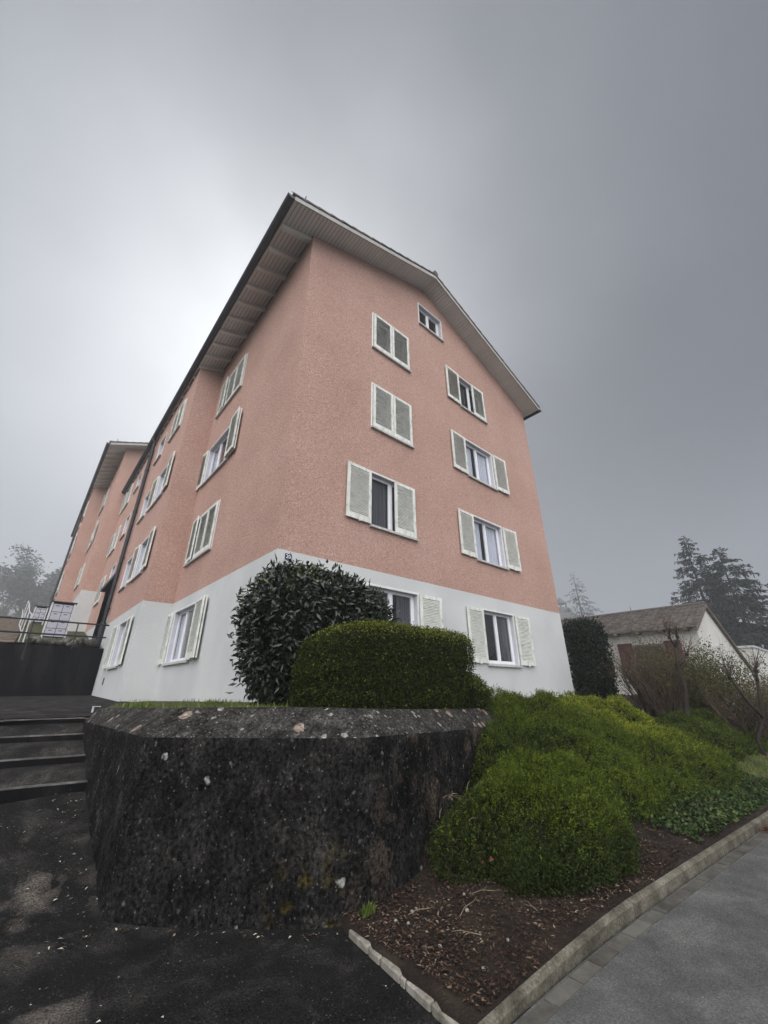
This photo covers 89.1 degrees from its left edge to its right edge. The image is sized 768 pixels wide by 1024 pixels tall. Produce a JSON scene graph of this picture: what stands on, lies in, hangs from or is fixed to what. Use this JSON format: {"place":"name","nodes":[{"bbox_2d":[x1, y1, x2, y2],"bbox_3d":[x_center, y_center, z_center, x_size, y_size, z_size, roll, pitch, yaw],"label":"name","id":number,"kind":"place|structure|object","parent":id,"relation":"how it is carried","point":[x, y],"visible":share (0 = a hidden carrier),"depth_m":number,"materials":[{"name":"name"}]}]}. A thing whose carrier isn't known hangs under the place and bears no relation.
{"place":"outdoors","nodes":[
{"label":"outdoors","id":0,"kind":"place"},
{"bbox_2d":[0,544,61,620],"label":"tree","id":1,"kind":"object","parent":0,"point":[35,594],"visible":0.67,"depth_m":96.78,"materials":[{"name":"plant"}]},
{"bbox_2d":[0,695,130,721],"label":"path","id":2,"kind":"structure","parent":0,"point":[12,707],"depth_m":8.21,"materials":[{"name":"concrete"}]},
{"bbox_2d":[0,791,529,1023],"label":"driveway","id":3,"kind":"structure","parent":0,"point":[332,977],"depth_m":2.50,"materials":[{"name":"black asphalt"}]},
{"bbox_2d":[0,789,368,1021],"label":"fallen leaves","id":4,"kind":"object","parent":3,"relation":"on","point":[99,1020],"visible":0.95,"depth_m":2.80,"materials":[{"name":"brown plant"}]},
{"bbox_2d":[349,929,370,953],"bbox_3d":[-0.144,2.974,2.712,0.108,0.051,0.264,16,-29,-31],"label":"edging stone","id":5,"kind":"object","parent":3,"relation":"on","point":[362,943],"visible":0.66,"depth_m":2.67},
{"bbox_2d":[368,946,381,964],"bbox_3d":[-0.031,2.905,2.563,0.119,0.052,0.135,20,-31,-37],"label":"edging stone","id":6,"kind":"object","parent":3,"relation":"on","point":[374,956],"visible":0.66,"depth_m":2.53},
{"bbox_2d":[380,957,401,983],"bbox_3d":[0.071,2.847,2.434,0.108,0.052,0.214,16,-29,-32],"label":"edging stone","id":7,"kind":"object","parent":3,"relation":"on","point":[391,969],"visible":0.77,"depth_m":2.40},
{"bbox_2d":[400,975,405,988],"bbox_3d":[0.146,2.802,2.335,0.110,0.050,0.048,20,-31,-37],"label":"edging stone","id":8,"kind":"object","parent":3,"relation":"on","point":[402,982],"visible":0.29,"depth_m":2.31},
{"bbox_2d":[406,981,433,1011],"bbox_3d":[0.226,2.756,2.235,0.110,0.051,0.224,17,-29,-32],"label":"edging stone","id":9,"kind":"object","parent":3,"relation":"on","point":[422,998],"visible":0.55,"depth_m":2.19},
{"bbox_2d":[432,1001,458,1023],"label":"edging stone","id":10,"kind":"object","parent":3,"relation":"on","point":[439,1015],"visible":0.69,"depth_m":2.06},
{"bbox_2d":[108,698,503,707],"bbox_3d":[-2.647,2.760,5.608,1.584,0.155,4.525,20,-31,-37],"label":"grass","id":11,"kind":"structure","parent":0,"point":[138,705],"depth_m":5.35,"materials":[{"name":"green plant"}]},
{"bbox_2d":[227,553,400,705],"bbox_3d":[-0.932,2.013,6.152,3.004,2.502,1.747,20,-31,-37],"label":"laurel bush","id":12,"kind":"object","parent":11,"relation":"on","point":[292,607],"visible":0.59,"depth_m":5.48,"materials":[{"name":"green plant"}]},
{"bbox_2d":[287,617,476,708],"bbox_3d":[0.156,2.259,5.553,3.106,1.375,1.111,20,-31,-37],"label":"box hedge","id":13,"kind":"object","parent":11,"relation":"on","point":[373,664],"visible":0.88,"depth_m":4.97,"materials":[{"name":"green plant"}]},
{"bbox_2d":[455,671,492,710],"bbox_3d":[1.315,3.110,6.484,0.990,0.916,0.929,20,-31,-37],"label":"box ball","id":14,"kind":"object","parent":11,"relation":"on","point":[476,694],"visible":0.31,"depth_m":6.24,"materials":[{"name":"green plant"}]},
{"bbox_2d":[0,0,767,645],"label":"sky","id":15,"kind":"structure","parent":0,"point":[587,180],"materials":[{"name":"grey"}]},
{"bbox_2d":[342,695,767,1023],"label":"flower bed","id":16,"kind":"object","parent":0,"point":[452,1005],"visible":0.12,"depth_m":2.81,"materials":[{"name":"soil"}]},
{"bbox_2d":[357,899,376,918],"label":"weeds","id":17,"kind":"object","parent":16,"relation":"on","point":[368,910],"visible":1,"depth_m":2.92,"materials":[{"name":"green plant"}]},
{"bbox_2d":[456,930,481,935],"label":"twig","id":18,"kind":"object","parent":16,"relation":"on","point":[469,932],"visible":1,"depth_m":2.63,"materials":[{"name":"wood"}]},
{"bbox_2d":[437,779,501,862],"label":"dry stems","id":19,"kind":"object","parent":16,"relation":"on","point":[450,797],"visible":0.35,"depth_m":3.85,"materials":[{"name":"brown plant"}]},
{"bbox_2d":[472,837,509,871],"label":"dead leaves","id":20,"kind":"object","parent":16,"relation":"on","point":[491,858],"visible":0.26,"depth_m":3.52,"materials":[{"name":"brown plant"}]},
{"bbox_2d":[423,745,645,898],"bbox_3d":[1.817,3.158,4.190,3.122,1.109,1.714,20,-31,-37],"label":"groundcover shrub","id":21,"kind":"object","parent":16,"relation":"on","point":[565,832],"visible":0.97,"depth_m":3.63,"materials":[{"name":"green plant"}]},
{"bbox_2d":[562,615,624,697],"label":"column bush","id":22,"kind":"object","parent":16,"relation":"on","point":[583,637],"visible":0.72,"depth_m":12.75,"materials":[{"name":"green plant"}]},
{"bbox_2d":[546,690,654,728],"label":"groundcover shrub","id":23,"kind":"object","parent":16,"relation":"on","point":[621,705],"visible":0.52,"depth_m":9.10,"materials":[{"name":"green plant"}]},
{"bbox_2d":[468,683,751,827],"bbox_3d":[3.148,3.811,6.572,5.753,1.718,3.622,20,-31,-37],"label":"groundcover shrub","id":24,"kind":"object","parent":16,"relation":"on","point":[644,766],"visible":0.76,"depth_m":5.99,"materials":[{"name":"green plant"}]},
{"bbox_2d":[592,623,679,716],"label":"twiggy shrub","id":25,"kind":"object","parent":16,"relation":"on","point":[650,710],"visible":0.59,"depth_m":10.89,"materials":[{"name":"brown plant"}]},
{"bbox_2d":[584,630,714,716],"bbox_3d":[7.270,4.457,10.572,2.856,2.403,2.714,20,-31,-37],"label":"twiggy shrub","id":26,"kind":"object","parent":16,"relation":"on","point":[670,701],"visible":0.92,"depth_m":10.11,"materials":[{"name":"brown plant"}]},
{"bbox_2d":[611,620,702,697],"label":"twiggy shrub","id":27,"kind":"object","parent":16,"relation":"on","point":[642,652],"visible":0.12,"depth_m":13.02,"materials":[{"name":"brown plant"}]},
{"bbox_2d":[607,622,725,710],"bbox_3d":[8.438,4.517,11.651,3.075,2.932,2.210,-1,-24,2],"label":"twiggy shrub","id":28,"kind":"object","parent":16,"relation":"on","point":[670,657],"visible":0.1,"depth_m":11.52,"materials":[{"name":"brown plant"}]},
{"bbox_2d":[568,773,766,904],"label":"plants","id":29,"kind":"object","parent":16,"relation":"on","point":[662,848],"visible":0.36,"depth_m":4.09,"materials":[{"name":"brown plant"}]},
{"bbox_2d":[636,607,707,725],"bbox_3d":[7.529,3.890,9.689,1.109,3.107,1.362,8,-26,-18],"label":"pollarded tree","id":30,"kind":"object","parent":16,"relation":"on","point":[681,678],"visible":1,"depth_m":9.89,"materials":[{"name":"brown plant"}]},
{"bbox_2d":[665,701,710,720],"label":"undergrowth bush","id":31,"kind":"object","parent":16,"relation":"on","point":[699,706],"visible":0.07,"depth_m":9.96,"materials":[{"name":"green plant"}]},
{"bbox_2d":[632,635,745,711],"bbox_3d":[8.298,4.655,10.745,2.789,2.376,2.621,-4,-25,8],"label":"twiggy shrub","id":32,"kind":"object","parent":16,"relation":"on","point":[700,699],"visible":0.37,"depth_m":10.33,"materials":[{"name":"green plant"}]},
{"bbox_2d":[629,771,767,841],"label":"ivy patch","id":33,"kind":"object","parent":16,"relation":"on","point":[748,801],"visible":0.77,"depth_m":5.05,"materials":[{"name":"green plant"}]},
{"bbox_2d":[653,707,767,763],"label":"groundcover shrub","id":34,"kind":"object","parent":16,"relation":"on","point":[714,731],"visible":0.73,"depth_m":8.44,"materials":[{"name":"green plant"}]},
{"bbox_2d":[665,631,765,715],"bbox_3d":[9.512,4.881,11.391,2.659,2.541,2.638,-1,-24,2],"label":"twiggy shrub","id":35,"kind":"object","parent":16,"relation":"on","point":[725,682],"visible":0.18,"depth_m":11.10,"materials":[{"name":"brown plant"}]},
{"bbox_2d":[672,657,767,740],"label":"twiggy shrub","id":36,"kind":"object","parent":16,"relation":"on","point":[750,720],"visible":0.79,"depth_m":9.43,"materials":[{"name":"brown plant"}]},
{"bbox_2d":[715,645,767,715],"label":"twiggy shrub","id":37,"kind":"object","parent":16,"relation":"on","point":[761,681],"visible":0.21,"depth_m":10.94,"materials":[{"name":"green plant"}]},
{"bbox_2d":[513,829,767,1023],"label":"road","id":38,"kind":"structure","parent":0,"point":[699,956],"depth_m":2.44,"materials":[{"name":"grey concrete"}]},
{"bbox_2d":[693,750,767,809],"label":"lawn","id":39,"kind":"structure","parent":0,"point":[754,768],"depth_m":7.20,"materials":[{"name":"plant"}]},
{"bbox_2d":[704,636,767,755],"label":"pollarded tree","id":40,"kind":"object","parent":39,"relation":"on","point":[761,713],"visible":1,"depth_m":8.92,"materials":[{"name":"brown plant"}]},
{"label":"ground","id":41,"kind":"structure","parent":0,"visible":0},
{"bbox_2d":[0,618,27,641],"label":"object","id":42,"kind":"object","parent":41,"relation":"on","point":[7,624],"visible":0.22,"depth_m":17.80,"materials":[{"name":"beige concrete"}]},
{"bbox_2d":[0,578,27,612],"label":"bare tree","id":43,"kind":"object","parent":41,"relation":"on","point":[11,599],"visible":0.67,"depth_m":92.31,"materials":[{"name":"grey plant"}]},
{"bbox_2d":[0,600,29,617],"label":"misty bush","id":44,"kind":"object","parent":41,"relation":"on","point":[15,613],"visible":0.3,"depth_m":88.68,"materials":[{"name":"grey plant"}]},
{"bbox_2d":[0,716,89,803],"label":"steps","id":45,"kind":"structure","parent":41,"relation":"on","point":[42,757],"depth_m":4.79,"materials":[{"name":"concrete"}]},
{"bbox_2d":[0,621,100,647],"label":"terrace","id":46,"kind":"structure","parent":41,"relation":"on","point":[37,627],"depth_m":18.03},
{"bbox_2d":[18,601,32,641],"bbox_3d":[-15.541,4.496,16.823,0.232,2.922,10.251,21,-32,-39],"label":"handrail","id":47,"kind":"object","parent":46,"relation":"on","point":[25,621],"visible":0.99,"depth_m":14.83,"materials":[{"name":"metal"}]},
{"bbox_2d":[24,638,35,644],"bbox_3d":[-11.982,4.378,13.207,0.271,0.249,0.314,-4,-25,8],"label":"rock","id":48,"kind":"object","parent":46,"relation":"on","point":[33,640],"visible":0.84,"depth_m":13.13,"materials":[{"name":"stone"}]},
{"bbox_2d":[30,605,48,624],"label":"letterbox bank","id":49,"kind":"structure","parent":46,"relation":"on","point":[39,612],"depth_m":21.71,"materials":[{"name":"metal"}]},
{"bbox_2d":[36,638,46,644],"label":"rock","id":50,"kind":"object","parent":46,"relation":"on","point":[42,641],"visible":0.98,"depth_m":13.24,"materials":[{"name":"stone"}]},
{"bbox_2d":[40,600,77,637],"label":"letterbox bank","id":51,"kind":"structure","parent":46,"relation":"on","point":[61,611],"depth_m":15.35,"materials":[{"name":"metal"}]},
{"bbox_2d":[55,640,64,644],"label":"rock","id":52,"kind":"object","parent":46,"relation":"on","point":[59,642],"visible":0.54,"depth_m":13.80,"materials":[{"name":"stone"}]},
{"bbox_2d":[61,637,71,645],"bbox_3d":[-11.515,4.687,14.114,0.349,0.297,0.298,9,-26,-19],"label":"rock","id":53,"kind":"object","parent":46,"relation":"on","point":[66,640],"visible":0.62,"depth_m":14.04,"materials":[{"name":"stone"}]},
{"bbox_2d":[70,640,83,646],"bbox_3d":[-11.125,4.776,14.127,0.408,0.323,0.352,3,-25,-6],"label":"rock","id":54,"kind":"object","parent":46,"relation":"on","point":[75,644],"visible":0.34,"depth_m":14.02,"materials":[{"name":"stone"}]},
{"bbox_2d":[76,638,84,643],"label":"rock","id":55,"kind":"object","parent":46,"relation":"on","point":[79,640],"visible":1,"depth_m":13.91,"materials":[{"name":"stone"}]},
{"bbox_2d":[82,639,90,646],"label":"rock","id":56,"kind":"object","parent":46,"relation":"on","point":[86,644],"visible":0.44,"depth_m":14.38,"materials":[{"name":"stone"}]},
{"bbox_2d":[88,638,96,645],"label":"rock","id":57,"kind":"object","parent":46,"relation":"on","point":[92,642],"visible":1,"depth_m":14.19,"materials":[{"name":"stone"}]},
{"bbox_2d":[0,643,103,696],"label":"retaining wall","id":58,"kind":"structure","parent":41,"relation":"on","point":[40,670],"depth_m":12.88,"materials":[{"name":"concrete"}]},
{"bbox_2d":[0,616,108,659],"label":"railing","id":59,"kind":"object","parent":58,"relation":"on","point":[24,651],"visible":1,"depth_m":13.13,"materials":[{"name":"metal"}]},
{"bbox_2d":[44,439,148,631],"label":"apartment building","id":60,"kind":"structure","parent":41,"relation":"on","point":[83,566],"depth_m":25.13,"materials":[{"name":"paint"}]},
{"bbox_2d":[54,572,64,597],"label":"window","id":61,"kind":"structure","parent":60,"relation":"in","point":[56,593],"depth_m":26.96,"materials":[{"name":"white paint"}]},
{"bbox_2d":[67,534,77,559],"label":"window","id":62,"kind":"structure","parent":60,"relation":"in","point":[76,534],"depth_m":28.23,"materials":[{"name":"white paint"}]},
{"bbox_2d":[74,563,85,590],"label":"window","id":63,"kind":"structure","parent":60,"relation":"in","point":[81,570],"depth_m":25.11,"materials":[{"name":"white paint"}]},
{"bbox_2d":[80,501,88,522],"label":"window","id":64,"kind":"structure","parent":60,"relation":"in","point":[88,501],"depth_m":29.30,"materials":[{"name":"white paint"}]},
{"bbox_2d":[86,520,98,552],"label":"window","id":65,"kind":"structure","parent":60,"relation":"in","point":[93,534],"depth_m":25.66,"materials":[{"name":"white paint"}]},
{"bbox_2d":[98,488,109,515],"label":"window","id":66,"kind":"structure","parent":60,"relation":"in","point":[105,497],"depth_m":27.40,"materials":[{"name":"white paint"}]},
{"bbox_2d":[82,707,501,929],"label":"planter wall","id":67,"kind":"structure","parent":41,"relation":"on","point":[266,818],"depth_m":3.26,"materials":[{"name":"concrete"}]},
{"bbox_2d":[85,191,573,701],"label":"apartment building","id":68,"kind":"structure","parent":41,"relation":"on","point":[350,399],"depth_m":10.95,"materials":[{"name":"pink paint"}]},
{"bbox_2d":[93,575,106,606],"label":"window","id":69,"kind":"structure","parent":68,"relation":"in","point":[102,582],"depth_m":20.13,"materials":[{"name":"white paint"}]},
{"bbox_2d":[109,562,116,578],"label":"window","id":70,"kind":"structure","parent":68,"relation":"in","point":[113,568],"depth_m":18.88,"materials":[{"name":"white paint"}]},
{"bbox_2d":[106,525,121,557],"bbox_3d":[-14.974,1.698,21.736,0.262,1.420,2.331,20,-31,-37],"label":"window","id":71,"kind":"structure","parent":68,"relation":"in","point":[118,531],"depth_m":21.51,"materials":[{"name":"white paint"}]},
{"bbox_2d":[102,615,132,669],"bbox_3d":[-8.099,4.085,12.048,0.356,1.420,3.088,19,-31,-37],"label":"window","id":72,"kind":"structure","parent":68,"relation":"in","point":[121,639],"depth_m":12.46,"materials":[{"name":"white paint"}]},
{"bbox_2d":[117,556,132,592],"bbox_3d":[-9.763,2.367,14.878,0.245,1.240,1.200,20,-31,-37],"label":"window","id":73,"kind":"structure","parent":68,"relation":"in","point":[129,561],"depth_m":15.24,"materials":[{"name":"white paint"}]},
{"bbox_2d":[119,511,131,540],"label":"window","id":74,"kind":"structure","parent":68,"relation":"in","point":[127,520],"depth_m":19.81,"materials":[{"name":"white paint"}]},
{"bbox_2d":[119,483,133,514],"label":"window","id":75,"kind":"structure","parent":68,"relation":"in","point":[129,493],"depth_m":22.61,"materials":[{"name":"white paint"}]},
{"bbox_2d":[132,469,143,494],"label":"window","id":76,"kind":"structure","parent":68,"relation":"in","point":[139,479],"depth_m":20.66,"materials":[{"name":"white paint"}]},
{"bbox_2d":[126,526,155,583],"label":"window","id":77,"kind":"structure","parent":68,"relation":"in","point":[145,546],"depth_m":13.55,"materials":[{"name":"white paint"}]},
{"bbox_2d":[136,490,150,524],"bbox_3d":[-9.774,-0.201,16.043,0.245,1.240,1.200,20,-31,-37],"label":"window","id":78,"kind":"structure","parent":68,"relation":"in","point":[142,514],"depth_m":16.42,"materials":[{"name":"white paint"}]},
{"bbox_2d":[145,451,174,512],"bbox_3d":[-8.128,-0.997,14.302,0.281,1.440,2.968,19,-31,-37],"label":"window","id":79,"kind":"structure","parent":68,"relation":"in","point":[163,479],"depth_m":14.69,"materials":[{"name":"white paint"}]},
{"bbox_2d":[152,432,167,465],"bbox_3d":[-9.784,-2.751,17.199,0.245,1.200,1.200,20,-31,-37],"label":"window","id":80,"kind":"structure","parent":68,"relation":"in","point":[162,443],"depth_m":17.49,"materials":[{"name":"white paint"}]},
{"bbox_2d":[167,398,187,442],"bbox_3d":[-8.071,-3.570,15.408,0.245,1.320,1.520,20,-31,-37],"label":"window","id":81,"kind":"structure","parent":68,"relation":"in","point":[178,418],"depth_m":15.20,"materials":[{"name":"white paint"}]},
{"bbox_2d":[157,595,207,665],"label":"window","id":82,"kind":"structure","parent":68,"relation":"in","point":[186,629],"depth_m":10.43,"materials":[{"name":"white paint"}]},
{"bbox_2d":[183,499,220,567],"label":"window","id":83,"kind":"structure","parent":68,"relation":"in","point":[203,528],"depth_m":11.11,"materials":[{"name":"white paint"}]},
{"bbox_2d":[196,406,241,490],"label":"window","id":84,"kind":"structure","parent":68,"relation":"in","point":[218,455],"depth_m":12.57,"materials":[{"name":"white paint"}]},
{"bbox_2d":[215,353,247,419],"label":"window","id":85,"kind":"structure","parent":68,"relation":"in","point":[230,388],"depth_m":13.22,"materials":[{"name":"white paint"}]},
{"bbox_2d":[346,461,418,541],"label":"window","id":86,"kind":"structure","parent":68,"relation":"in","point":[391,507],"depth_m":9.36,"materials":[{"name":"white paint"}]},
{"bbox_2d":[372,312,411,372],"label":"window","id":87,"kind":"structure","parent":68,"relation":"in","point":[387,340],"depth_m":11.72,"materials":[{"name":"white paint"}]},
{"bbox_2d":[371,382,414,448],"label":"window","id":88,"kind":"structure","parent":68,"relation":"in","point":[391,416],"depth_m":10.55,"materials":[{"name":"white paint"}]},
{"bbox_2d":[352,581,442,632],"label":"window","id":89,"kind":"structure","parent":68,"relation":"in","point":[407,602],"depth_m":8.88,"materials":[{"name":"white paint"}]},
{"bbox_2d":[417,302,443,342],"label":"window","id":90,"kind":"structure","parent":68,"relation":"in","point":[427,320],"depth_m":14.01,"materials":[{"name":"white paint"}]},
{"bbox_2d":[445,365,487,424],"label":"window","id":91,"kind":"structure","parent":68,"relation":"in","point":[471,399],"depth_m":14.09,"materials":[{"name":"white paint"}]},
{"bbox_2d":[451,429,509,494],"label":"window","id":92,"kind":"structure","parent":68,"relation":"in","point":[479,465],"depth_m":13.15,"materials":[{"name":"white paint"}]},
{"bbox_2d":[458,508,521,571],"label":"window","id":93,"kind":"structure","parent":68,"relation":"in","point":[488,546],"depth_m":12.01,"materials":[{"name":"white paint"}]},
{"bbox_2d":[466,606,535,667],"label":"window","id":94,"kind":"structure","parent":68,"relation":"in","point":[498,628],"depth_m":10.95,"materials":[{"name":"white paint"}]},
{"bbox_2d":[557,598,581,619],"bbox_3d":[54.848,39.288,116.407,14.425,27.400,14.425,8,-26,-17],"label":"villa","id":95,"kind":"object","parent":41,"relation":"on","point":[561,602],"visible":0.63,"depth_m":118.30,"materials":[{"name":"white paint"}]},
{"bbox_2d":[564,572,603,618],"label":"larch tree","id":96,"kind":"object","parent":41,"relation":"on","point":[580,607],"visible":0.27,"depth_m":109.42,"materials":[{"name":"grey plant"}]},
{"bbox_2d":[478,811,767,1023],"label":"kerb","id":97,"kind":"structure","parent":41,"relation":"on","point":[544,979],"depth_m":2.79,"materials":[{"name":"stone"}]},
{"bbox_2d":[518,823,767,1023],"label":"gutter","id":98,"kind":"object","parent":41,"relation":"on","point":[561,995],"depth_m":2.67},
{"bbox_2d":[561,601,754,699],"bbox_3d":[11.337,10.467,25.468,10.480,5.889,18.240,20,-31,-37],"label":"bungalow","id":99,"kind":"object","parent":41,"relation":"on","point":[694,617],"visible":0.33,"depth_m":18.90,"materials":[{"name":"paint"}]},
{"bbox_2d":[617,640,684,668],"bbox_3d":[12.298,6.608,18.008,0.072,1.150,2.600,20,-31,-37],"label":"window","id":100,"kind":"structure","parent":99,"relation":"in","point":[621,646],"depth_m":18.25,"materials":[{"name":"brown wood"}]},
{"bbox_2d":[669,536,767,647],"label":"conifer","id":101,"kind":"object","parent":41,"relation":"on","point":[689,591],"visible":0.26,"depth_m":40.96,"materials":[{"name":"green plant"}]},
{"bbox_2d":[694,547,767,649],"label":"conifer","id":102,"kind":"object","parent":41,"relation":"on","point":[748,598],"visible":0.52,"depth_m":35.58,"materials":[{"name":"green plant"}]},
{"bbox_2d":[737,645,767,689],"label":"garage","id":103,"kind":"structure","parent":41,"relation":"on","point":[749,648],"depth_m":22.84,"materials":[{"name":"paint"}]}
]}

